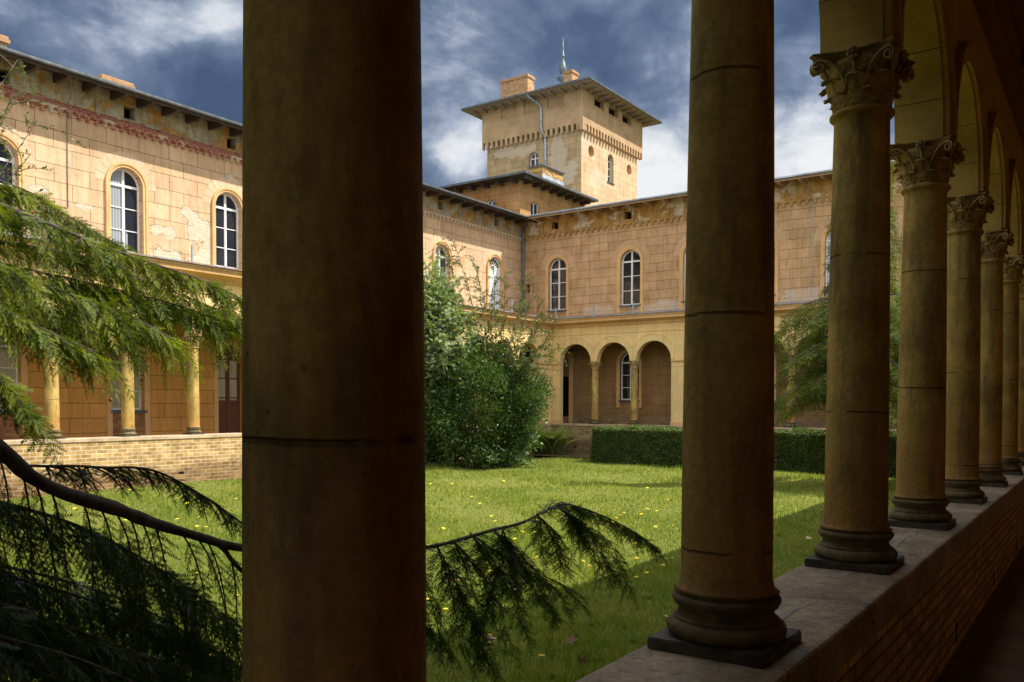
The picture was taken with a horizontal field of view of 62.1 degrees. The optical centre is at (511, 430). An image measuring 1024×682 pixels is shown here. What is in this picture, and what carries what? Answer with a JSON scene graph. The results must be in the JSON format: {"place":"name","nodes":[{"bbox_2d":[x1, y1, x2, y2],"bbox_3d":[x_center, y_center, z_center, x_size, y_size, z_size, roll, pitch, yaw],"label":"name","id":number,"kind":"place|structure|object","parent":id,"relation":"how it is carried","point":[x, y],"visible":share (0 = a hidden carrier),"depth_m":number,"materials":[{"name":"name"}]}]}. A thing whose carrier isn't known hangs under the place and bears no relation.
{"place":"outdoors","nodes":[
{"label":"outdoors","id":0,"kind":"place"},
{"bbox_2d":[0,0,894,198],"label":"sky","id":1,"kind":"structure","parent":0,"point":[189,53],"materials":[{"name":"blue"}]},
{"bbox_2d":[0,455,895,681],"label":"lawn","id":2,"kind":"structure","parent":0,"point":[507,519],"depth_m":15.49,"materials":[{"name":"green plant"}]},
{"bbox_2d":[0,55,86,225],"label":"olive shrub","id":3,"kind":"object","parent":2,"relation":"on","point":[2,142],"visible":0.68,"depth_m":11.35,"materials":[{"name":"green plant"}]},
{"bbox_2d":[0,34,557,499],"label":"wing","id":4,"kind":"structure","parent":2,"relation":"on","point":[152,178],"depth_m":24.65,"materials":[{"name":"beige stone"}]},
{"bbox_2d":[0,322,27,439],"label":"window","id":5,"kind":"structure","parent":4,"relation":"in","point":[9,433],"depth_m":22.26,"materials":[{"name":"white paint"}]},
{"bbox_2d":[0,121,34,234],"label":"window","id":6,"kind":"structure","parent":4,"relation":"in","point":[11,138],"depth_m":22.15,"materials":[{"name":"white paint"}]},
{"bbox_2d":[94,152,155,254],"bbox_3d":[-11.226,-6.449,24.652,0.285,3.199,1.880,1,2,35],"label":"window","id":7,"kind":"structure","parent":4,"relation":"in","point":[121,187],"depth_m":24.70,"materials":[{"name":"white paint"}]},
{"bbox_2d":[106,336,149,436],"bbox_3d":[-11.246,-1.017,24.827,0.270,3.850,1.320,1,2,35],"label":"window","id":8,"kind":"structure","parent":4,"relation":"in","point":[142,420],"depth_m":24.97,"materials":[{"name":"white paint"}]},
{"bbox_2d":[203,178,241,268],"bbox_3d":[-9.218,-6.533,27.492,0.285,3.199,1.880,1,2,35],"label":"window","id":9,"kind":"structure","parent":4,"relation":"in","point":[224,209],"depth_m":27.49,"materials":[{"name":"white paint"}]},
{"bbox_2d":[213,340,241,432],"bbox_3d":[-9.222,-1.077,27.682,0.200,3.760,1.240,1,2,35],"label":"door","id":10,"kind":"structure","parent":4,"relation":"in","point":[226,383],"depth_m":27.67,"materials":[{"name":"brown paint"}]},
{"bbox_2d":[428,233,455,300],"bbox_3d":[-3.031,-6.794,36.243,0.285,3.199,1.880,1,2,35],"label":"window","id":11,"kind":"structure","parent":4,"relation":"in","point":[435,238],"depth_m":36.26,"materials":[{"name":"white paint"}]},
{"bbox_2d":[483,247,506,309],"bbox_3d":[-0.819,-6.915,39.306,0.210,3.139,1.880,1,2,35],"label":"window","id":12,"kind":"structure","parent":4,"relation":"in","point":[491,254],"depth_m":39.34,"materials":[{"name":"white paint"}]},
{"bbox_2d":[439,164,598,214],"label":"corner block","id":13,"kind":"structure","parent":4,"relation":"on","point":[538,188],"depth_m":47.15,"materials":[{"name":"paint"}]},
{"bbox_2d":[531,202,537,214],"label":"window","id":14,"kind":"structure","parent":13,"relation":"in","point":[534,207],"depth_m":47.23,"materials":[{"name":"white paint"}]},
{"bbox_2d":[0,180,669,681],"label":"hemlock tree","id":15,"kind":"object","parent":2,"relation":"on","point":[34,646],"visible":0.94,"depth_m":4.96,"materials":[{"name":"green plant"}]},
{"bbox_2d":[32,498,817,681],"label":"weeds","id":16,"kind":"object","parent":2,"relation":"on","point":[583,594],"visible":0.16,"depth_m":10.13,"materials":[{"name":"green plant"}]},
{"bbox_2d":[423,254,488,462],"bbox_3d":[-3.076,-2.589,30.872,4.746,7.719,4.302,1,2,12],"label":"maple sapling","id":17,"kind":"object","parent":2,"relation":"on","point":[439,294],"visible":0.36,"depth_m":29.90,"materials":[{"name":"green plant"}]},
{"bbox_2d":[424,321,555,468],"bbox_3d":[-1.344,-1.208,30.767,6.575,5.537,5.673,1,2,35],"label":"laurel bush","id":18,"kind":"object","parent":2,"relation":"on","point":[477,455],"visible":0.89,"depth_m":29.28,"materials":[{"name":"green plant"}]},
{"bbox_2d":[426,236,568,455],"bbox_3d":[-0.558,-3.094,30.178,6.753,8.186,2.181,1,2,35],"label":"privet shrub","id":19,"kind":"object","parent":2,"relation":"on","point":[517,348],"visible":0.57,"depth_m":29.83,"materials":[{"name":"green plant"}]},
{"bbox_2d":[520,452,590,457],"bbox_3d":[8.893,1.172,31.773,19.280,0.001,2.880,1,2,35],"label":"garden bed","id":20,"kind":"object","parent":2,"relation":"on","point":[581,455],"depth_m":36.33,"materials":[{"name":"soil"}]},
{"bbox_2d":[527,424,577,454],"bbox_3d":[1.344,0.370,36.878,3.602,1.346,2.710,1,2,21],"label":"fern","id":21,"kind":"object","parent":20,"relation":"on","point":[555,440],"visible":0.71,"depth_m":36.42,"materials":[{"name":"green plant"}]},
{"bbox_2d":[565,634,577,644],"bbox_3d":[0.534,1.863,7.568,0.130,0.015,0.161,-11,28,12],"label":"fallen leaf","id":22,"kind":"object","parent":2,"relation":"on","point":[567,640],"visible":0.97,"depth_m":7.58,"materials":[{"name":"brown plant"}]},
{"bbox_2d":[577,654,588,666],"bbox_3d":[0.590,1.904,7.008,0.100,0.124,0.011,6,-18,12],"label":"fallen leaf","id":23,"kind":"object","parent":2,"relation":"on","point":[580,659],"visible":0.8,"depth_m":7.01,"materials":[{"name":"brown plant"}]},
{"bbox_2d":[522,160,903,452],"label":"back wing","id":24,"kind":"structure","parent":2,"relation":"on","point":[608,281],"depth_m":37.30,"materials":[{"name":"beige stone"}]},
{"bbox_2d":[541,249,574,316],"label":"window","id":25,"kind":"structure","parent":24,"relation":"in","point":[559,271],"depth_m":40.07,"materials":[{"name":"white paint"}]},
{"bbox_2d":[563,351,573,422],"bbox_3d":[2.357,-1.702,40.033,1.440,4.350,0.260,1,2,35],"label":"door","id":26,"kind":"structure","parent":24,"relation":"in","point":[567,381],"depth_m":39.65,"materials":[{"name":"black"}]},
{"bbox_2d":[616,349,641,407],"bbox_3d":[5.272,-2.348,37.913,1.240,2.630,0.245,1,2,35],"label":"window","id":27,"kind":"structure","parent":24,"relation":"in","point":[625,367],"depth_m":38.10,"materials":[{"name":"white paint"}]},
{"bbox_2d":[612,240,649,312],"bbox_3d":[5.295,-6.871,37.787,1.880,3.219,0.285,1,2,35],"label":"window","id":28,"kind":"structure","parent":24,"relation":"in","point":[633,260],"depth_m":37.85,"materials":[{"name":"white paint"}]},
{"bbox_2d":[674,235,685,308],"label":"window","id":29,"kind":"structure","parent":24,"relation":"in","point":[680,249],"depth_m":36.29,"materials":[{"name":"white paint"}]},
{"bbox_2d":[774,350,776,407],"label":"window","id":30,"kind":"structure","parent":24,"relation":"in","point":[775,361],"depth_m":34.05,"materials":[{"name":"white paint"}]},
{"bbox_2d":[774,226,785,302],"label":"window","id":31,"kind":"structure","parent":24,"relation":"in","point":[778,241],"depth_m":33.91,"materials":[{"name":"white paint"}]},
{"bbox_2d":[813,217,830,297],"bbox_3d":[12.555,-6.690,32.659,1.880,3.219,0.285,1,2,35],"label":"window","id":32,"kind":"structure","parent":24,"relation":"in","point":[822,233],"depth_m":32.91,"materials":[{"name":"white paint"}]},
{"bbox_2d":[894,214,902,238],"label":"window","id":33,"kind":"structure","parent":24,"relation":"in","point":[900,221],"depth_m":31.30,"materials":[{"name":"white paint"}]},
{"bbox_2d":[590,424,896,477],"bbox_3d":[8.606,0.605,28.884,13.161,1.561,1.492,1,2,35],"label":"hedge","id":34,"kind":"object","parent":2,"relation":"on","point":[802,450],"visible":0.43,"depth_m":30.35,"materials":[{"name":"green plant"}]},
{"bbox_2d":[774,160,902,430],"bbox_3d":[9.683,-4.025,22.938,5.915,11.150,5.826,1,2,35],"label":"cedar tree","id":35,"kind":"object","parent":2,"relation":"on","point":[817,383],"visible":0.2,"depth_m":22.64,"materials":[{"name":"green plant"}]},
{"bbox_2d":[461,43,662,205],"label":"square tower","id":36,"kind":"structure","parent":0,"point":[584,135],"depth_m":53.75,"materials":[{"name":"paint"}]},
{"bbox_2d":[531,153,537,165],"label":"window","id":37,"kind":"structure","parent":36,"relation":"in","point":[534,158],"depth_m":53.93,"materials":[{"name":"white paint"}]},
{"bbox_2d":[607,156,614,184],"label":"window","id":38,"kind":"structure","parent":36,"relation":"in","point":[608,181],"depth_m":55.02,"materials":[{"name":"white paint"}]},
{"bbox_2d":[937,546,1023,681],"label":"cloister floor","id":39,"kind":"structure","parent":0,"point":[990,648],"depth_m":6.23,"materials":[{"name":"brick"}]},
{"label":"ground","id":40,"kind":"structure","parent":0,"visible":0},
{"bbox_2d":[242,0,1023,681],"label":"cloister arcade","id":41,"kind":"object","parent":40,"relation":"on","point":[334,416],"visible":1,"depth_m":2.92,"materials":[{"name":"stone"}]}
]}

